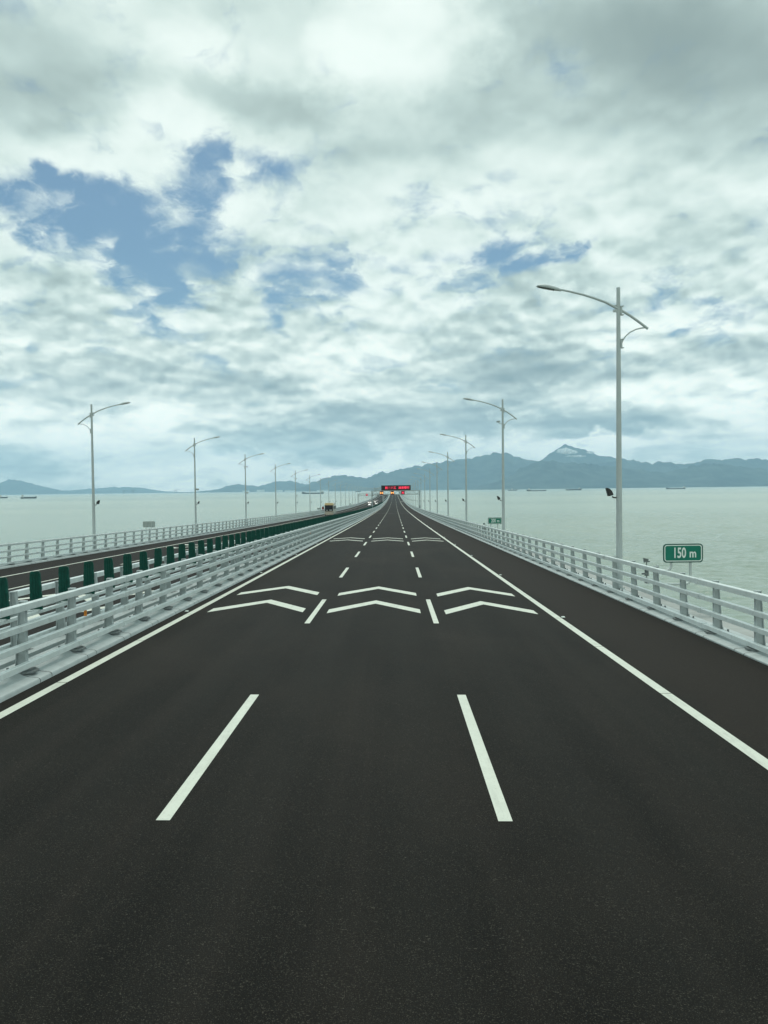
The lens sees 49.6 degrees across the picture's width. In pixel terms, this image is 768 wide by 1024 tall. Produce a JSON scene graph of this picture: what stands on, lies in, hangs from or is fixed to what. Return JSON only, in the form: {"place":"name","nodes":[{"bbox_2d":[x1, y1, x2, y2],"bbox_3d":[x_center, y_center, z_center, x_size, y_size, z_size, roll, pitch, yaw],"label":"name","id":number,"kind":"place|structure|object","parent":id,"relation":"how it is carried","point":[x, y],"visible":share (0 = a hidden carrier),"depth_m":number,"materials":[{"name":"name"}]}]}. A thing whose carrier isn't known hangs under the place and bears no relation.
{"place":"outdoors","nodes":[
{"label":"outdoors","id":0,"kind":"place"},
{"bbox_2d":[0,479,75,494],"bbox_3d":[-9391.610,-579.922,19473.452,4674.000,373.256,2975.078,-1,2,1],"label":"hills","id":1,"kind":"structure","parent":0,"point":[13,487],"depth_m":18879.38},
{"bbox_2d":[63,487,179,493],"bbox_3d":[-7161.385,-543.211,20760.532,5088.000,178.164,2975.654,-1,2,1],"label":"hills","id":2,"kind":"structure","parent":0,"point":[113,490],"depth_m":20063.52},
{"bbox_2d":[0,495,387,645],"bbox_3d":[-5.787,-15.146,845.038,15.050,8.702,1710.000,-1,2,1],"label":"road","id":3,"kind":"structure","parent":0,"point":[17,577],"depth_m":51.43,"materials":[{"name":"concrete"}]},
{"bbox_2d":[180,481,307,492],"bbox_3d":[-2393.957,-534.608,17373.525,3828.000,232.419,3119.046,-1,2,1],"label":"hills","id":4,"kind":"structure","parent":0,"point":[282,485],"depth_m":16661.14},
{"bbox_2d":[323,503,335,515],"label":"coach","id":5,"kind":"object","parent":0,"point":[330,508],"visible":0.96,"depth_m":240.21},
{"bbox_2d":[0,495,767,1023],"bbox_3d":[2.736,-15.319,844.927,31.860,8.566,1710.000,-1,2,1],"label":"road","id":6,"kind":"structure","parent":0,"point":[394,759],"depth_m":9.44,"materials":[{"name":"black asphalt"}]},
{"bbox_2d":[0,486,767,562],"bbox_3d":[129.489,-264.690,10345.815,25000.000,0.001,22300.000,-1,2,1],"label":"sea","id":7,"kind":"structure","parent":0,"point":[46,516],"depth_m":861.70,"materials":[{"name":"liquid"}]},
{"bbox_2d":[21,494,36,498],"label":"cargo ship","id":8,"kind":"object","parent":7,"relation":"on","point":[22,497],"visible":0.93,"depth_m":2771.27,"materials":[{"name":"grey metal"}]},
{"bbox_2d":[302,491,323,493],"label":"cargo ship","id":9,"kind":"object","parent":7,"relation":"on","point":[322,492],"visible":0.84,"depth_m":3896.67,"materials":[{"name":"grey metal"}]},
{"bbox_2d":[0,0,767,491],"label":"sky","id":10,"kind":"structure","parent":0,"point":[300,233],"materials":[{"name":"white"}]},
{"bbox_2d":[283,452,767,491],"bbox_3d":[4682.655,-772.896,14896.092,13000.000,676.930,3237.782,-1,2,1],"label":"mountains","id":11,"kind":"structure","parent":0,"point":[484,470],"depth_m":14445.33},
{"bbox_2d":[557,447,571,453],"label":"mountain mist","id":12,"kind":"structure","parent":0,"point":[563,450],"depth_m":14835.04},
{"bbox_2d":[565,455,582,456],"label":"mountain mist","id":13,"kind":"structure","parent":0,"point":[574,456],"depth_m":14800.95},
{"bbox_2d":[542,444,615,463],"bbox_3d":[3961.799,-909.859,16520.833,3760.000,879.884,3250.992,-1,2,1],"label":"mountains","id":14,"kind":"structure","parent":0,"point":[589,458],"depth_m":16216.02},
{"bbox_2d":[427,507,767,629],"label":"sea","id":15,"kind":"structure","parent":0,"point":[733,541],"depth_m":258.43,"materials":[{"name":"liquid"}]},
{"bbox_2d":[459,460,767,489],"bbox_3d":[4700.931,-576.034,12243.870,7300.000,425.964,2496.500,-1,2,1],"label":"mountains","id":16,"kind":"structure","parent":0,"point":[543,474],"depth_m":11592.09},
{"bbox_2d":[476,533,767,642],"bbox_3d":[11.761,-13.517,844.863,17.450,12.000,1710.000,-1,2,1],"label":"bridge deck","id":17,"kind":"structure","parent":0,"point":[741,630],"depth_m":27.62,"materials":[{"name":"concrete"}]},
{"bbox_2d":[0,495,389,702],"bbox_3d":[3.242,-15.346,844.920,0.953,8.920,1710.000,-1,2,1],"label":"kerb","id":18,"kind":"structure","parent":17,"relation":"on","point":[13,685],"depth_m":20.82,"materials":[{"name":"grey concrete"}]},
{"bbox_2d":[0,496,388,680],"bbox_3d":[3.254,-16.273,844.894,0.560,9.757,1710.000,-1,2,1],"label":"bridge railing","id":19,"kind":"object","parent":18,"relation":"on","point":[24,665],"visible":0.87,"depth_m":22.27,"materials":[{"name":"metal"}]},
{"bbox_2d":[371,485,419,507],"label":"sign gantry","id":20,"kind":"object","parent":17,"relation":"on","point":[391,489],"visible":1,"depth_m":296.34,"materials":[{"name":"metal"}]},
{"bbox_2d":[400,496,767,665],"bbox_3d":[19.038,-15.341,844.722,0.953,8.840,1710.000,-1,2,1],"label":"kerb","id":21,"kind":"structure","parent":17,"relation":"on","point":[739,648],"depth_m":25.38,"materials":[{"name":"grey concrete"}]},
{"bbox_2d":[400,495,767,653],"bbox_3d":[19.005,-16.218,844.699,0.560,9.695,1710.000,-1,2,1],"label":"bridge railing","id":22,"kind":"object","parent":21,"relation":"on","point":[758,643],"visible":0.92,"depth_m":26.84,"materials":[{"name":"metal"}]},
{"bbox_2d":[483,517,501,531],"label":"distance sign","id":23,"kind":"object","parent":22,"relation":"attached to","point":[495,520],"visible":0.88,"depth_m":76.61,"materials":[{"name":"teal metal"}]},
{"bbox_2d":[642,543,702,584],"bbox_3d":[9.403,1.693,27.116,1.649,1.378,1.290,-1,2,1],"label":"distance sign","id":24,"kind":"object","parent":22,"relation":"attached to","point":[682,553],"visible":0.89,"depth_m":26.61,"materials":[{"name":"teal metal"}]},
{"bbox_3d":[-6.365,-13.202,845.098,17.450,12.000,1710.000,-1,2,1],"label":"bridge deck","id":25,"kind":"structure","parent":0,"visible":0},
{"bbox_2d":[0,497,375,568],"bbox_3d":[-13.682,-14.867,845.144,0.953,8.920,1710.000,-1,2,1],"label":"kerb","id":26,"kind":"structure","parent":25,"relation":"on","point":[57,558],"depth_m":71.43,"materials":[{"name":"grey"}]},
{"bbox_2d":[0,496,376,564],"bbox_3d":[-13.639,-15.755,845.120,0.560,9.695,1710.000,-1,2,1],"label":"bridge railing","id":27,"kind":"object","parent":26,"relation":"on","point":[9,556],"visible":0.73,"depth_m":74.79,"materials":[{"name":"metal"}]},
{"bbox_2d":[143,521,154,532],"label":"distance sign","id":28,"kind":"object","parent":27,"relation":"attached to","point":[151,524],"visible":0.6,"depth_m":84.96,"materials":[{"name":"metal"}]},
{"bbox_2d":[0,497,387,669],"bbox_3d":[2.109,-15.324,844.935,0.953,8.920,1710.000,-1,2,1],"label":"kerb","id":29,"kind":"structure","parent":25,"relation":"on","point":[35,650],"depth_m":22.36,"materials":[{"name":"grey concrete"}]},
{"bbox_2d":[0,497,386,650],"bbox_3d":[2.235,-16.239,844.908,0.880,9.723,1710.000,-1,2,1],"label":"bridge railing","id":30,"kind":"object","parent":29,"relation":"on","point":[58,606],"visible":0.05,"depth_m":23.64,"materials":[{"name":"metal"}]},
{"bbox_2d":[0,577,9,620],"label":"anti glare board","id":31,"kind":"object","parent":30,"relation":"attached to","point":[4,598],"visible":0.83,"depth_m":16.89,"materials":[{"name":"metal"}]},
{"bbox_2d":[29,571,42,610],"bbox_3d":[-7.753,1.773,18.500,0.282,0.908,0.066,-2,1,1],"label":"anti glare board","id":32,"kind":"object","parent":30,"relation":"attached to","point":[35,587],"visible":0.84,"depth_m":18.48,"materials":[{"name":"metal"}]},
{"bbox_2d":[58,566,70,602],"bbox_3d":[-7.732,1.762,20.093,0.295,0.896,0.066,-2,0,2],"label":"anti glare board","id":33,"kind":"object","parent":30,"relation":"attached to","point":[64,579],"visible":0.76,"depth_m":20.07,"materials":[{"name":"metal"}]},
{"bbox_2d":[83,561,94,595],"bbox_3d":[-7.700,1.742,21.677,0.291,0.906,0.066,0,1,-7],"label":"anti glare board","id":34,"kind":"object","parent":30,"relation":"attached to","point":[88,575],"visible":0.83,"depth_m":21.66,"materials":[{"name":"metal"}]},
{"bbox_2d":[104,558,114,587],"bbox_3d":[-7.691,1.731,23.247,0.286,0.897,0.066,-2,3,-6],"label":"anti glare board","id":35,"kind":"object","parent":30,"relation":"attached to","point":[108,568],"visible":0.63,"depth_m":23.22,"materials":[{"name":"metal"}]},
{"bbox_2d":[123,554,132,583],"bbox_3d":[-7.667,1.708,24.853,0.284,0.913,0.066,-1,0,-5],"label":"anti glare board","id":36,"kind":"object","parent":30,"relation":"attached to","point":[127,564],"visible":0.75,"depth_m":24.83,"materials":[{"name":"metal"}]},
{"bbox_2d":[139,551,148,578],"bbox_3d":[-7.645,1.700,26.430,0.282,0.894,0.066,-1,2,0],"label":"anti glare board","id":37,"kind":"object","parent":30,"relation":"attached to","point":[143,562],"visible":0.73,"depth_m":26.40,"materials":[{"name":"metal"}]},
{"bbox_2d":[154,548,161,574],"bbox_3d":[-7.618,1.676,28.025,0.286,0.913,0.066,0,1,2],"label":"anti glare board","id":38,"kind":"object","parent":30,"relation":"attached to","point":[157,557],"visible":0.8,"depth_m":28.00,"materials":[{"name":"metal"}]},
{"bbox_2d":[167,546,174,570],"bbox_3d":[-7.606,1.666,29.607,0.293,0.901,0.066,-1,1,-5],"label":"anti glare board","id":39,"kind":"object","parent":30,"relation":"attached to","point":[170,555],"visible":0.82,"depth_m":29.58,"materials":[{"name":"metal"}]},
{"bbox_2d":[178,544,185,566],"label":"anti glare board","id":40,"kind":"object","parent":30,"relation":"attached to","point":[181,552],"visible":0.57,"depth_m":31.16,"materials":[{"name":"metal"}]},
{"bbox_2d":[188,542,195,563],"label":"anti glare board","id":41,"kind":"object","parent":30,"relation":"attached to","point":[191,550],"visible":0.84,"depth_m":32.74,"materials":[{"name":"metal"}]},
{"bbox_2d":[198,540,204,561],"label":"anti glare board","id":42,"kind":"object","parent":30,"relation":"attached to","point":[201,548],"visible":0.62,"depth_m":34.34,"materials":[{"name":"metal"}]},
{"bbox_2d":[207,538,212,558],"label":"anti glare board","id":43,"kind":"object","parent":30,"relation":"attached to","point":[209,545],"visible":0.62,"depth_m":35.92,"materials":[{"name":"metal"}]},
{"bbox_2d":[215,537,220,556],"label":"anti glare board","id":44,"kind":"object","parent":30,"relation":"attached to","point":[217,543],"visible":0.78,"depth_m":37.52,"materials":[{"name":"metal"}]},
{"bbox_2d":[222,535,227,553],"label":"anti glare board","id":45,"kind":"object","parent":30,"relation":"attached to","point":[225,541],"visible":0.63,"depth_m":39.12,"materials":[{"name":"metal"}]},
{"bbox_2d":[229,534,234,552],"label":"anti glare board","id":46,"kind":"object","parent":30,"relation":"attached to","point":[231,540],"visible":0.85,"depth_m":40.70,"materials":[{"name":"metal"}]},
{"bbox_2d":[235,533,240,550],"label":"anti glare board","id":47,"kind":"object","parent":30,"relation":"attached to","point":[237,538],"visible":0.64,"depth_m":42.28,"materials":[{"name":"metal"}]},
{"bbox_2d":[241,532,245,548],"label":"anti glare board","id":48,"kind":"object","parent":30,"relation":"attached to","point":[243,537],"visible":0.69,"depth_m":43.87,"materials":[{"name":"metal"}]},
{"bbox_2d":[246,531,251,546],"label":"anti glare board","id":49,"kind":"object","parent":30,"relation":"attached to","point":[248,538],"visible":0.65,"depth_m":45.45,"materials":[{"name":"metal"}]},
{"bbox_2d":[251,530,255,545],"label":"anti glare board","id":50,"kind":"object","parent":30,"relation":"attached to","point":[253,534],"visible":0.59,"depth_m":47.03,"materials":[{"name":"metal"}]},
{"bbox_2d":[256,529,260,544],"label":"anti glare board","id":51,"kind":"object","parent":30,"relation":"attached to","point":[258,535],"visible":0.73,"depth_m":48.64,"materials":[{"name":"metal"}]},
{"bbox_2d":[260,528,264,542],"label":"anti glare board","id":52,"kind":"object","parent":30,"relation":"attached to","point":[262,533],"visible":0.58,"depth_m":50.22,"materials":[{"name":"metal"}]},
{"bbox_2d":[265,528,268,541],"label":"anti glare board","id":53,"kind":"object","parent":30,"relation":"attached to","point":[266,532],"visible":0.64,"depth_m":51.78,"materials":[{"name":"metal"}]},
{"bbox_2d":[269,527,272,540],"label":"anti glare board","id":54,"kind":"object","parent":30,"relation":"attached to","point":[271,531],"visible":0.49,"depth_m":53.39,"materials":[{"name":"metal"}]},
{"bbox_2d":[276,526,279,538],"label":"anti glare board","id":55,"kind":"object","parent":30,"relation":"attached to","point":[277,530],"visible":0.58,"depth_m":56.57,"materials":[{"name":"metal"}]},
{"bbox_3d":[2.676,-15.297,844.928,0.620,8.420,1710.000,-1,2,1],"label":"median strip","id":56,"kind":"structure","parent":0,"visible":0},
{"bbox_2d":[358,494,382,502],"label":"sign gantry","id":57,"kind":"object","parent":56,"relation":"on","point":[367,495],"visible":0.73,"depth_m":567.57,"materials":[{"name":"metal"}]},
{"bbox_3d":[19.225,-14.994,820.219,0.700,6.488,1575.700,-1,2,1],"label":"deck edge","id":58,"kind":"structure","parent":0,"visible":0},
{"bbox_2d":[417,468,433,510],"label":"street lamp","id":59,"kind":"object","parent":58,"relation":"on","point":[429,481],"visible":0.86,"depth_m":207.69,"materials":[{"name":"metal"}]},
{"bbox_2d":[423,462,441,512],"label":"street lamp","id":60,"kind":"object","parent":58,"relation":"on","point":[437,486],"visible":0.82,"depth_m":172.75,"materials":[{"name":"metal"}]},
{"bbox_2d":[428,451,454,515],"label":"street lamp","id":61,"kind":"object","parent":58,"relation":"on","point":[447,457],"visible":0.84,"depth_m":137.76,"materials":[{"name":"metal"}]},
{"bbox_2d":[440,434,474,524],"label":"street lamp","id":62,"kind":"object","parent":58,"relation":"on","point":[465,442],"visible":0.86,"depth_m":102.72,"materials":[{"name":"metal"}]},
{"bbox_2d":[463,398,516,545],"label":"street lamp","id":63,"kind":"object","parent":58,"relation":"on","point":[503,486],"visible":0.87,"depth_m":67.70,"materials":[{"name":"metal"}]},
{"bbox_2d":[536,284,647,589],"bbox_3d":[8.262,-2.898,32.833,4.397,12.158,0.468,-1,2,1],"label":"street lamp","id":64,"kind":"object","parent":58,"relation":"on","point":[617,309],"visible":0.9,"depth_m":32.72,"materials":[{"name":"metal"}]},
{"bbox_3d":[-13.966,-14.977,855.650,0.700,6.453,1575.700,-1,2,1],"label":"deck edge","id":65,"kind":"structure","parent":0,"visible":0},
{"bbox_2d":[78,402,129,548],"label":"street lamp","id":66,"kind":"object","parent":65,"relation":"on","point":[91,415],"visible":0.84,"depth_m":68.16,"materials":[{"name":"metal"}]},
{"bbox_2d":[185,436,219,533],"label":"street lamp","id":67,"kind":"object","parent":65,"relation":"on","point":[194,445],"visible":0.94,"depth_m":103.17,"materials":[{"name":"metal"}]},
{"bbox_2d":[238,453,263,525],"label":"street lamp","id":68,"kind":"object","parent":65,"relation":"on","point":[245,466],"visible":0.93,"depth_m":138.14,"materials":[{"name":"metal"}]},
{"bbox_2d":[270,463,290,520],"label":"street lamp","id":69,"kind":"object","parent":65,"relation":"on","point":[275,467],"visible":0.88,"depth_m":173.14,"materials":[{"name":"metal"}]},
{"bbox_2d":[291,470,304,517],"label":"street lamp","id":70,"kind":"object","parent":65,"relation":"on","point":[295,490],"visible":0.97,"depth_m":208.12,"materials":[{"name":"metal"}]},
{"bbox_2d":[317,477,329,507],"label":"street lamp","id":71,"kind":"object","parent":65,"relation":"on","point":[320,491],"visible":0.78,"depth_m":278.10,"materials":[{"name":"metal"}]}
]}

